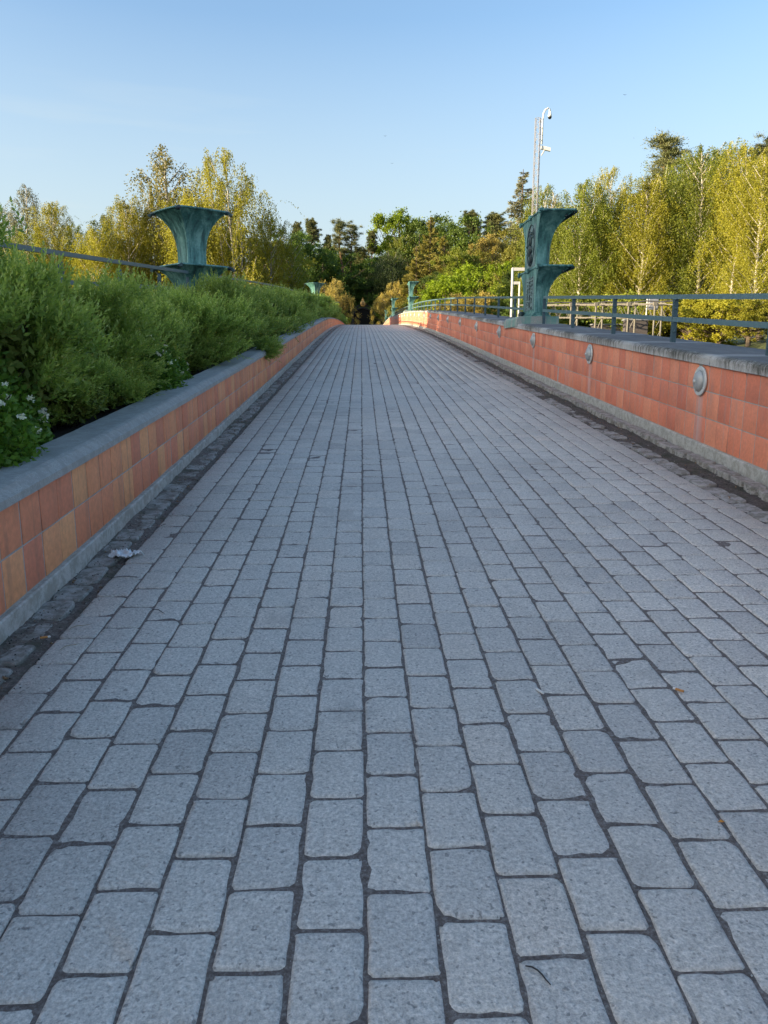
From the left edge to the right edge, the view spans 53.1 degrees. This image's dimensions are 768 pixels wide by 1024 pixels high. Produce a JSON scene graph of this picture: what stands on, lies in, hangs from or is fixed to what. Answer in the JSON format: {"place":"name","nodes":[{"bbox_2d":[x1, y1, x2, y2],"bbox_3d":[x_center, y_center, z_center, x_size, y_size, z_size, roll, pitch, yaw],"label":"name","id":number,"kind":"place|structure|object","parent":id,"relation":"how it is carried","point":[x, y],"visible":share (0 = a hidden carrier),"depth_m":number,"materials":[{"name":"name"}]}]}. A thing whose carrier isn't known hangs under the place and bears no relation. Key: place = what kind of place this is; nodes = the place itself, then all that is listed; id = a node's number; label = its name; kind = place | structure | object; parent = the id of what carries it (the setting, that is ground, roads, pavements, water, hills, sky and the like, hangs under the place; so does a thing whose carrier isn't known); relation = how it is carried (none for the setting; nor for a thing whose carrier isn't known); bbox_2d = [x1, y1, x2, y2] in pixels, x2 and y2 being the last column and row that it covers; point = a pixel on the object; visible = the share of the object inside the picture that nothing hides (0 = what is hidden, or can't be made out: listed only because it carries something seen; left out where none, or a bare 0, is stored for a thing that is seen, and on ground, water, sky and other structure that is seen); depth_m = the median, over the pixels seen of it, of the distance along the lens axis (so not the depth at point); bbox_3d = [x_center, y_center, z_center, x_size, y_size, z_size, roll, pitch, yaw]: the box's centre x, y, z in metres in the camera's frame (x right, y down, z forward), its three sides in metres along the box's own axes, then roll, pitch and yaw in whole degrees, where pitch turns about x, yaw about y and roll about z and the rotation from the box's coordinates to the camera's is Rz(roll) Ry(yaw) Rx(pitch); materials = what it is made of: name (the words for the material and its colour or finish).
{"place":"outdoors","nodes":[
{"label":"outdoors","id":0,"kind":"place"},
{"bbox_2d":[45,321,310,439],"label":"planter soil","id":1,"kind":"structure","parent":0,"point":[62,431],"depth_m":4.95,"materials":[{"name":"brown soil"}]},
{"bbox_2d":[0,381,49,468],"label":"flowering shrub","id":2,"kind":"object","parent":1,"relation":"on","point":[18,435],"visible":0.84,"depth_m":3.29,"materials":[{"name":"green plant"}]},
{"bbox_2d":[0,351,54,447],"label":"flowering shrub","id":3,"kind":"object","parent":1,"relation":"on","point":[30,402],"visible":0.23,"depth_m":3.83,"materials":[{"name":"green plant"}]},
{"bbox_2d":[0,196,119,407],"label":"willow shrub","id":4,"kind":"object","parent":1,"relation":"on","point":[39,330],"visible":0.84,"depth_m":3.90,"materials":[{"name":"green plant"}]},
{"bbox_2d":[33,350,136,431],"bbox_3d":[-2.024,-0.744,4.533,0.842,0.722,1.136,7,13,30],"label":"willow shrub","id":5,"kind":"object","parent":1,"relation":"on","point":[60,412],"visible":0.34,"depth_m":4.58,"materials":[{"name":"green plant"}]},
{"bbox_2d":[5,257,175,384],"bbox_3d":[-2.192,-1.233,5.480,1.506,1.074,1.843,4,12,20],"label":"willow shrub","id":6,"kind":"object","parent":1,"relation":"on","point":[124,319],"visible":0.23,"depth_m":5.15,"materials":[{"name":"green plant"}]},
{"bbox_2d":[82,357,164,413],"bbox_3d":[-2.000,-0.897,5.299,0.929,0.537,1.039,-2,12,-9],"label":"willow shrub","id":7,"kind":"object","parent":1,"relation":"on","point":[133,389],"visible":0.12,"depth_m":5.19,"materials":[{"name":"green plant"}]},
{"bbox_2d":[97,268,197,359],"bbox_3d":[-2.381,-1.500,6.553,1.566,1.116,1.209,-1,12,-5],"label":"willow shrub","id":8,"kind":"object","parent":1,"relation":"on","point":[175,325],"visible":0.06,"depth_m":6.55,"materials":[{"name":"green plant"}]},
{"bbox_2d":[124,335,187,405],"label":"flowering shrub","id":9,"kind":"object","parent":1,"relation":"on","point":[174,373],"visible":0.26,"depth_m":5.96,"materials":[{"name":"green plant"}]},
{"bbox_2d":[159,343,193,379],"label":"flowering shrub","id":10,"kind":"object","parent":1,"relation":"on","point":[182,363],"visible":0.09,"depth_m":6.66,"materials":[{"name":"green plant"}]},
{"bbox_2d":[140,282,264,365],"bbox_3d":[-2.172,-1.891,7.967,1.457,1.000,1.874,11,16,43],"label":"willow shrub","id":11,"kind":"object","parent":1,"relation":"on","point":[210,318],"visible":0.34,"depth_m":7.93,"materials":[{"name":"green plant"}]},
{"bbox_2d":[149,267,265,342],"bbox_3d":[-2.318,-2.314,9.238,1.597,1.140,1.955,-9,15,-37],"label":"willow shrub","id":12,"kind":"object","parent":1,"relation":"on","point":[228,288],"visible":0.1,"depth_m":8.72,"materials":[{"name":"green plant"}]},
{"bbox_2d":[182,325,239,373],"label":"willow shrub","id":13,"kind":"object","parent":1,"relation":"on","point":[200,357],"visible":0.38,"depth_m":7.74,"materials":[{"name":"green plant"}]},
{"bbox_2d":[190,272,286,362],"bbox_3d":[-2.146,-2.649,10.510,1.727,1.231,1.333,1,12,4],"label":"willow shrub","id":14,"kind":"object","parent":1,"relation":"on","point":[270,346],"visible":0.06,"depth_m":10.40,"materials":[{"name":"green plant"}]},
{"bbox_2d":[200,271,299,339],"bbox_3d":[-2.269,-3.120,12.069,1.869,1.195,1.900,1,12,6],"label":"willow shrub","id":15,"kind":"object","parent":1,"relation":"on","point":[267,308],"visible":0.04,"depth_m":11.61,"materials":[{"name":"green plant"}]},
{"bbox_2d":[241,283,312,341],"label":"willow shrub","id":16,"kind":"object","parent":1,"relation":"on","point":[279,303],"visible":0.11,"depth_m":14.72,"materials":[{"name":"green plant"}]},
{"bbox_2d":[264,280,318,331],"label":"willow shrub","id":17,"kind":"object","parent":1,"relation":"on","point":[296,305],"visible":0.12,"depth_m":15.80,"materials":[{"name":"green plant"}]},
{"bbox_2d":[274,285,321,317],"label":"willow shrub","id":18,"kind":"object","parent":1,"relation":"on","point":[307,299],"visible":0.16,"depth_m":21.60,"materials":[{"name":"green plant"}]},
{"bbox_2d":[351,299,383,324],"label":"park gate","id":19,"kind":"structure","parent":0,"point":[364,319],"depth_m":112.53,"materials":[{"name":"metal"}]},
{"bbox_2d":[0,325,767,1023],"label":"path","id":20,"kind":"structure","parent":0,"point":[326,981],"depth_m":2.15,"materials":[{"name":"grey stone"}]},
{"bbox_2d":[0,326,337,699],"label":"dirt","id":21,"kind":"structure","parent":20,"relation":"on","point":[55,632],"depth_m":3.52,"materials":[{"name":"brown soil"}]},
{"bbox_2d":[0,374,291,695],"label":"grit","id":22,"kind":"object","parent":21,"relation":"on","point":[130,539],"visible":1,"depth_m":3.88,"materials":[{"name":"grey gravel"}]},
{"bbox_2d":[0,325,340,684],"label":"gutter stones","id":23,"kind":"structure","parent":20,"relation":"on","point":[69,598],"depth_m":3.66,"materials":[{"name":"stone"}]},
{"bbox_2d":[403,325,767,523],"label":"dirt","id":24,"kind":"structure","parent":20,"relation":"on","point":[720,482],"depth_m":6.75,"materials":[{"name":"brown soil"}]},
{"bbox_2d":[401,325,767,524],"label":"gutter stones","id":25,"kind":"object","parent":24,"relation":"on","point":[753,511],"visible":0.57,"depth_m":5.94,"materials":[{"name":"grey stone"}]},
{"bbox_2d":[0,0,767,274],"label":"sky","id":26,"kind":"structure","parent":0,"point":[353,110],"materials":[{"name":"blue"}]},
{"bbox_2d":[378,318,766,349],"bbox_3d":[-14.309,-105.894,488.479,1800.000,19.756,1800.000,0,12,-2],"label":"ground","id":27,"kind":"structure","parent":0,"point":[760,344],"depth_m":37.10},
{"bbox_2d":[2,228,44,264],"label":"birch tree","id":28,"kind":"object","parent":27,"relation":"on","point":[20,235],"visible":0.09,"depth_m":52.28,"materials":[{"name":"yellow plant"}]},
{"bbox_2d":[0,183,51,262],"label":"birch tree","id":29,"kind":"object","parent":27,"relation":"on","point":[24,210],"visible":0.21,"depth_m":54.11,"materials":[{"name":"birch leaf"},{"name":"bark"}]},
{"bbox_2d":[21,201,89,288],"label":"birch tree","id":30,"kind":"object","parent":27,"relation":"on","point":[55,242],"visible":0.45,"depth_m":52.10,"materials":[{"name":"plant"}]},
{"bbox_2d":[62,224,128,291],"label":"birch tree","id":31,"kind":"object","parent":27,"relation":"on","point":[95,243],"visible":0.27,"depth_m":50.67,"materials":[{"name":"plant"}]},
{"bbox_2d":[78,213,133,279],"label":"birch tree","id":32,"kind":"object","parent":27,"relation":"on","point":[93,224],"visible":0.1,"depth_m":55.95,"materials":[{"name":"yellow plant"}]},
{"bbox_2d":[82,194,165,292],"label":"birch tree","id":33,"kind":"object","parent":27,"relation":"on","point":[124,223],"visible":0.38,"depth_m":52.23,"materials":[{"name":"plant"}]},
{"bbox_2d":[108,181,178,291],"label":"birch tree","id":34,"kind":"object","parent":27,"relation":"on","point":[141,213],"visible":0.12,"depth_m":53.16,"materials":[{"name":"plant"}]},
{"bbox_2d":[122,143,224,285],"bbox_3d":[-14.814,-15.980,55.288,7.862,19.363,8.063,-7,13,-30],"label":"birch tree","id":35,"kind":"object","parent":27,"relation":"on","point":[162,171],"visible":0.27,"depth_m":53.41,"materials":[{"name":"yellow plant"}]},
{"bbox_2d":[133,188,229,295],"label":"birch tree","id":36,"kind":"object","parent":27,"relation":"on","point":[174,254],"visible":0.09,"depth_m":51.49,"materials":[{"name":"plant"}]},
{"bbox_2d":[171,147,309,288],"bbox_3d":[-9.981,-15.132,53.758,8.374,19.309,9.223,5,13,23],"label":"birch tree","id":37,"kind":"object","parent":27,"relation":"on","point":[233,226],"visible":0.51,"depth_m":51.78,"materials":[{"name":"green plant"}]},
{"bbox_2d":[207,225,321,292],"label":"broadleaf tree","id":38,"kind":"object","parent":27,"relation":"on","point":[314,261],"visible":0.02,"depth_m":61.82,"materials":[{"name":"green plant"}]},
{"bbox_2d":[229,210,300,290],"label":"birch tree","id":39,"kind":"object","parent":27,"relation":"on","point":[279,251],"visible":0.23,"depth_m":56.50,"materials":[{"name":"green plant"}]},
{"bbox_2d":[276,235,327,294],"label":"birch tree","id":40,"kind":"object","parent":27,"relation":"on","point":[302,275],"visible":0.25,"depth_m":58.52,"materials":[{"name":"green plant"}]},
{"bbox_2d":[264,227,354,297],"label":"broadleaf tree","id":41,"kind":"object","parent":27,"relation":"on","point":[330,265],"visible":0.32,"depth_m":114.76,"materials":[{"name":"green plant"}]},
{"bbox_2d":[303,217,322,250],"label":"pine tree","id":42,"kind":"object","parent":27,"relation":"on","point":[311,223],"visible":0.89,"depth_m":122.60,"materials":[{"name":"green plant"}]},
{"bbox_2d":[319,274,361,324],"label":"ornamental bush","id":43,"kind":"object","parent":27,"relation":"on","point":[341,299],"visible":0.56,"depth_m":98.56,"materials":[{"name":"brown plant"}]},
{"bbox_2d":[314,246,373,310],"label":"broadleaf tree","id":44,"kind":"object","parent":27,"relation":"on","point":[360,279],"visible":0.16,"depth_m":119.35,"materials":[{"name":"green plant"}]},
{"bbox_2d":[327,217,366,275],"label":"pine tree","id":45,"kind":"object","parent":27,"relation":"on","point":[340,225],"visible":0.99,"depth_m":123.30,"materials":[{"name":"green plant"}]},
{"bbox_2d":[335,256,379,290],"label":"broadleaf tree","id":46,"kind":"object","parent":27,"relation":"on","point":[357,267],"visible":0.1,"depth_m":125.11,"materials":[{"name":"green plant"}]},
{"bbox_2d":[345,293,385,322],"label":"broadleaf tree","id":47,"kind":"object","parent":27,"relation":"on","point":[371,305],"visible":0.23,"depth_m":118.49,"materials":[{"name":"green plant"}]},
{"bbox_2d":[355,279,391,324],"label":"broadleaf tree","id":48,"kind":"object","parent":27,"relation":"on","point":[361,292],"visible":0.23,"depth_m":121.15,"materials":[{"name":"green plant"}]},
{"bbox_2d":[368,281,404,324],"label":"ornamental bush","id":49,"kind":"object","parent":27,"relation":"on","point":[378,303],"visible":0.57,"depth_m":102.08,"materials":[{"name":"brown plant"}]},
{"bbox_2d":[363,247,412,301],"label":"willow tree","id":50,"kind":"object","parent":27,"relation":"on","point":[388,266],"visible":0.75,"depth_m":117.77,"materials":[{"name":"green plant"}]},
{"bbox_2d":[361,206,424,260],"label":"broadleaf tree","id":51,"kind":"object","parent":27,"relation":"on","point":[394,221],"visible":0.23,"depth_m":127.36,"materials":[{"name":"green plant"}]},
{"bbox_2d":[395,245,427,310],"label":"larch tree","id":52,"kind":"object","parent":27,"relation":"on","point":[416,275],"visible":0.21,"depth_m":99.57,"materials":[{"name":"brown plant"}]},
{"bbox_2d":[382,217,459,290],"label":"broadleaf tree","id":53,"kind":"object","parent":27,"relation":"on","point":[420,225],"visible":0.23,"depth_m":122.09,"materials":[{"name":"green plant"}]},
{"bbox_2d":[411,215,441,290],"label":"larch tree","id":54,"kind":"object","parent":27,"relation":"on","point":[427,250],"visible":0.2,"depth_m":102.84,"materials":[{"name":"green plant"}]},
{"bbox_2d":[402,211,467,265],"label":"broadleaf tree","id":55,"kind":"object","parent":27,"relation":"on","point":[418,232],"visible":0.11,"depth_m":125.31,"materials":[{"name":"green plant"}]},
{"bbox_2d":[407,273,481,310],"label":"broadleaf tree","id":56,"kind":"object","parent":27,"relation":"on","point":[453,285],"visible":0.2,"depth_m":84.16,"materials":[{"name":"green plant"}]},
{"bbox_2d":[425,292,478,311],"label":"broadleaf tree","id":57,"kind":"object","parent":27,"relation":"on","point":[453,308],"visible":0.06,"depth_m":77.06,"materials":[{"name":"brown plant"}]},
{"bbox_2d":[418,260,492,309],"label":"broadleaf tree","id":58,"kind":"object","parent":27,"relation":"on","point":[465,268],"visible":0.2,"depth_m":86.07,"materials":[{"name":"green plant"}]},
{"bbox_2d":[427,247,486,283],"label":"broadleaf tree","id":59,"kind":"object","parent":27,"relation":"on","point":[451,258],"visible":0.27,"depth_m":98.95,"materials":[{"name":"green plant"}]},
{"bbox_2d":[427,210,501,265],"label":"broadleaf tree","id":60,"kind":"object","parent":27,"relation":"on","point":[459,237],"visible":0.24,"depth_m":113.34,"materials":[{"name":"green plant"}]},
{"bbox_2d":[439,247,500,293],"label":"broadleaf tree","id":61,"kind":"object","parent":27,"relation":"on","point":[479,253],"visible":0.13,"depth_m":102.65,"materials":[{"name":"green plant"}]},
{"bbox_2d":[454,290,507,314],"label":"broadleaf tree","id":62,"kind":"object","parent":27,"relation":"on","point":[470,301],"visible":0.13,"depth_m":74.56,"materials":[{"name":"plant"}]},
{"bbox_2d":[467,232,509,290],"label":"broadleaf tree","id":63,"kind":"object","parent":27,"relation":"on","point":[485,244],"visible":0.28,"depth_m":106.01,"materials":[{"name":"brown plant"}]},
{"bbox_2d":[481,211,506,239],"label":"pine tree","id":64,"kind":"object","parent":27,"relation":"on","point":[496,219],"visible":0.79,"depth_m":123.02,"materials":[{"name":"green plant"}]},
{"bbox_2d":[468,228,524,298],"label":"broadleaf tree","id":65,"kind":"object","parent":27,"relation":"on","point":[507,256],"visible":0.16,"depth_m":79.89,"materials":[{"name":"green plant"}]},
{"bbox_2d":[483,256,520,311],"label":"broadleaf tree","id":66,"kind":"object","parent":27,"relation":"on","point":[501,267],"visible":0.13,"depth_m":77.14,"materials":[{"name":"green plant"}]},
{"bbox_2d":[499,169,534,253],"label":"spruce tree","id":67,"kind":"object","parent":27,"relation":"on","point":[515,212],"visible":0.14,"depth_m":111.73,"materials":[{"name":"green plant"}]},
{"bbox_2d":[480,253,596,315],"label":"broadleaf tree","id":68,"kind":"object","parent":27,"relation":"on","point":[506,282],"visible":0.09,"depth_m":65.53,"materials":[{"name":"green plant"}]},
{"bbox_2d":[531,107,551,215],"bbox_3d":[9.046,-14.188,45.352,0.972,17.883,0.399,0,12,-2],"label":"lattice mast","id":69,"kind":"object","parent":27,"relation":"on","point":[545,148],"visible":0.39,"depth_m":43.96,"materials":[{"name":"metal"}]},
{"bbox_2d":[505,183,610,314],"bbox_3d":[11.944,-14.966,53.447,7.650,15.074,6.946,-6,13,-26],"label":"birch tree","id":70,"kind":"object","parent":27,"relation":"on","point":[543,195],"visible":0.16,"depth_m":52.16,"materials":[{"name":"green plant"}]},
{"bbox_2d":[500,299,620,326],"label":"bush","id":71,"kind":"object","parent":27,"relation":"on","point":[507,313],"visible":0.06,"depth_m":45.14,"materials":[{"name":"green plant"}]},
{"bbox_2d":[548,177,630,315],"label":"birch tree","id":72,"kind":"object","parent":27,"relation":"on","point":[584,197],"visible":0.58,"depth_m":48.93,"materials":[{"name":"green plant"}]},
{"bbox_2d":[552,291,632,326],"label":"bush","id":73,"kind":"object","parent":27,"relation":"on","point":[583,301],"visible":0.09,"depth_m":45.79,"materials":[{"name":"green plant"}]},
{"bbox_2d":[518,300,672,335],"bbox_3d":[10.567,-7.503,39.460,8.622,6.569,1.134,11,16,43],"label":"fence","id":74,"kind":"object","parent":27,"relation":"on","point":[628,304],"visible":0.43,"depth_m":38.13,"materials":[{"name":"metal"}]},
{"bbox_2d":[553,197,641,301],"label":"birch tree","id":75,"kind":"object","parent":27,"relation":"on","point":[597,211],"visible":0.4,"depth_m":48.99,"materials":[{"name":"green plant"}]},
{"bbox_2d":[573,165,656,294],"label":"birch tree","id":76,"kind":"object","parent":27,"relation":"on","point":[623,193],"visible":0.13,"depth_m":50.84,"materials":[{"name":"green plant"}]},
{"bbox_2d":[586,288,682,332],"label":"bush","id":77,"kind":"object","parent":27,"relation":"on","point":[626,309],"visible":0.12,"depth_m":42.88,"materials":[{"name":"green plant"}]},
{"bbox_2d":[622,319,647,333],"bbox_3d":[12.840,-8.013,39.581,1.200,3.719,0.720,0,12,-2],"label":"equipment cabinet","id":78,"kind":"object","parent":27,"relation":"on","point":[641,326],"visible":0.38,"depth_m":39.00,"materials":[{"name":"metal"}]},
{"bbox_2d":[594,171,692,301],"bbox_3d":[16.563,-15.007,48.365,6.574,11.931,5.488,-1,12,-4],"label":"birch tree","id":79,"kind":"object","parent":27,"relation":"on","point":[645,241],"visible":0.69,"depth_m":47.31,"materials":[{"name":"green plant"}]},
{"bbox_2d":[614,127,697,287],"bbox_3d":[21.049,-20.870,60.042,6.779,16.971,6.662,6,13,25],"label":"pine tree","id":80,"kind":"object","parent":27,"relation":"on","point":[666,144],"visible":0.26,"depth_m":57.97,"materials":[{"name":"green plant"}]},
{"bbox_2d":[640,301,685,338],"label":"bush","id":81,"kind":"object","parent":27,"relation":"on","point":[650,326],"visible":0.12,"depth_m":40.13,"materials":[{"name":"green plant"}]},
{"bbox_2d":[617,152,718,294],"bbox_3d":[18.519,-16.448,50.263,6.958,12.949,6.317,-3,12,-14],"label":"birch tree","id":82,"kind":"object","parent":27,"relation":"on","point":[669,169],"visible":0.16,"depth_m":48.85,"materials":[{"name":"green plant"}]},
{"bbox_2d":[647,299,737,345],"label":"bush","id":83,"kind":"object","parent":27,"relation":"on","point":[683,330],"visible":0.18,"depth_m":39.44,"materials":[{"name":"green plant"}]},
{"bbox_2d":[654,141,749,300],"bbox_3d":[19.248,-15.739,47.126,5.960,12.958,7.141,8,14,33],"label":"birch tree","id":84,"kind":"object","parent":27,"relation":"on","point":[695,184],"visible":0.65,"depth_m":46.64,"materials":[{"name":"green plant"}]},
{"bbox_2d":[677,293,762,343],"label":"bush","id":85,"kind":"object","parent":27,"relation":"on","point":[712,308],"visible":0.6,"depth_m":36.93,"materials":[{"name":"yellow plant"}]},
{"bbox_2d":[683,136,759,293],"bbox_3d":[22.869,-17.633,52.164,5.607,14.420,6.368,8,14,33],"label":"birch tree","id":86,"kind":"object","parent":27,"relation":"on","point":[731,148],"visible":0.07,"depth_m":51.10,"materials":[{"name":"green plant"}]},
{"bbox_2d":[676,140,767,341],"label":"birch tree","id":87,"kind":"object","parent":27,"relation":"on","point":[741,156],"visible":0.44,"depth_m":44.60,"materials":[{"name":"green plant"}]},
{"bbox_2d":[704,156,767,339],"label":"birch tree","id":88,"kind":"object","parent":27,"relation":"on","point":[755,200],"visible":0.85,"depth_m":42.22,"materials":[{"name":"green plant"}]},
{"bbox_2d":[721,299,767,346],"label":"bush","id":89,"kind":"object","parent":27,"relation":"on","point":[757,313],"visible":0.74,"depth_m":35.11,"materials":[{"name":"yellow plant"}]},
{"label":"bridge deck","id":90,"kind":"structure","parent":27,"relation":"on","visible":0},
{"bbox_2d":[0,317,345,644],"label":"planter wall","id":91,"kind":"structure","parent":90,"relation":"on","point":[73,503],"depth_m":3.95,"materials":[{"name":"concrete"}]},
{"bbox_2d":[383,310,767,486],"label":"parapet wall","id":92,"kind":"structure","parent":90,"relation":"on","point":[643,381],"depth_m":7.40,"materials":[{"name":"terracotta tile"},{"name":"concrete"},{"name":"metal"}]},
{"bbox_2d":[412,296,522,317],"bbox_3d":[2.243,-8.317,31.427,0.046,2.443,34.507,0,12,-2],"label":"railing","id":93,"kind":"object","parent":92,"relation":"on","point":[514,308],"visible":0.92,"depth_m":21.38,"materials":[{"name":"grey metal"}]},
{"bbox_2d":[504,316,558,327],"bbox_3d":[2.663,-3.447,13.995,0.732,0.168,1.240,0,12,-2],"label":"pedestal","id":94,"kind":"object","parent":92,"relation":"on","point":[512,322],"visible":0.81,"depth_m":13.39,"materials":[{"name":"stone"}]},
{"bbox_2d":[518,207,577,315],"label":"bronze pillar","id":95,"kind":"structure","parent":94,"relation":"on","point":[540,275],"depth_m":13.34,"materials":[{"name":"teal metal"}]},
{"bbox_2d":[542,293,767,355],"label":"railing","id":96,"kind":"object","parent":92,"relation":"on","point":[674,319],"visible":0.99,"depth_m":7.81,"materials":[{"name":"grey metal"}]},
{"bbox_2d":[693,366,706,395],"bbox_3d":[2.530,-1.059,6.219,0.062,0.236,0.236,0,12,-2],"label":"wall light","id":97,"kind":"object","parent":92,"relation":"attached to","point":[699,380],"visible":1,"depth_m":6.17,"materials":[{"name":"metal"}]},
{"bbox_2d":[404,325,767,501],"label":"kerb","id":98,"kind":"structure","parent":90,"relation":"on","point":[740,480],"depth_m":6.98,"materials":[{"name":"stone"}]},
{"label":"outer wall","id":99,"kind":"object","parent":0,"visible":0},
{"bbox_2d":[0,243,188,289],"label":"railing","id":100,"kind":"object","parent":99,"relation":"on","point":[66,254],"visible":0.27,"depth_m":8.67,"materials":[{"name":"grey metal"}]},
{"bbox_2d":[148,204,234,290],"bbox_3d":[-3.490,-4.519,14.003,1.155,1.810,1.155,-10,16,-42],"label":"bronze pillar","id":101,"kind":"object","parent":99,"relation":"on","point":[190,227],"visible":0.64,"depth_m":13.73,"materials":[{"name":"teal metal"}]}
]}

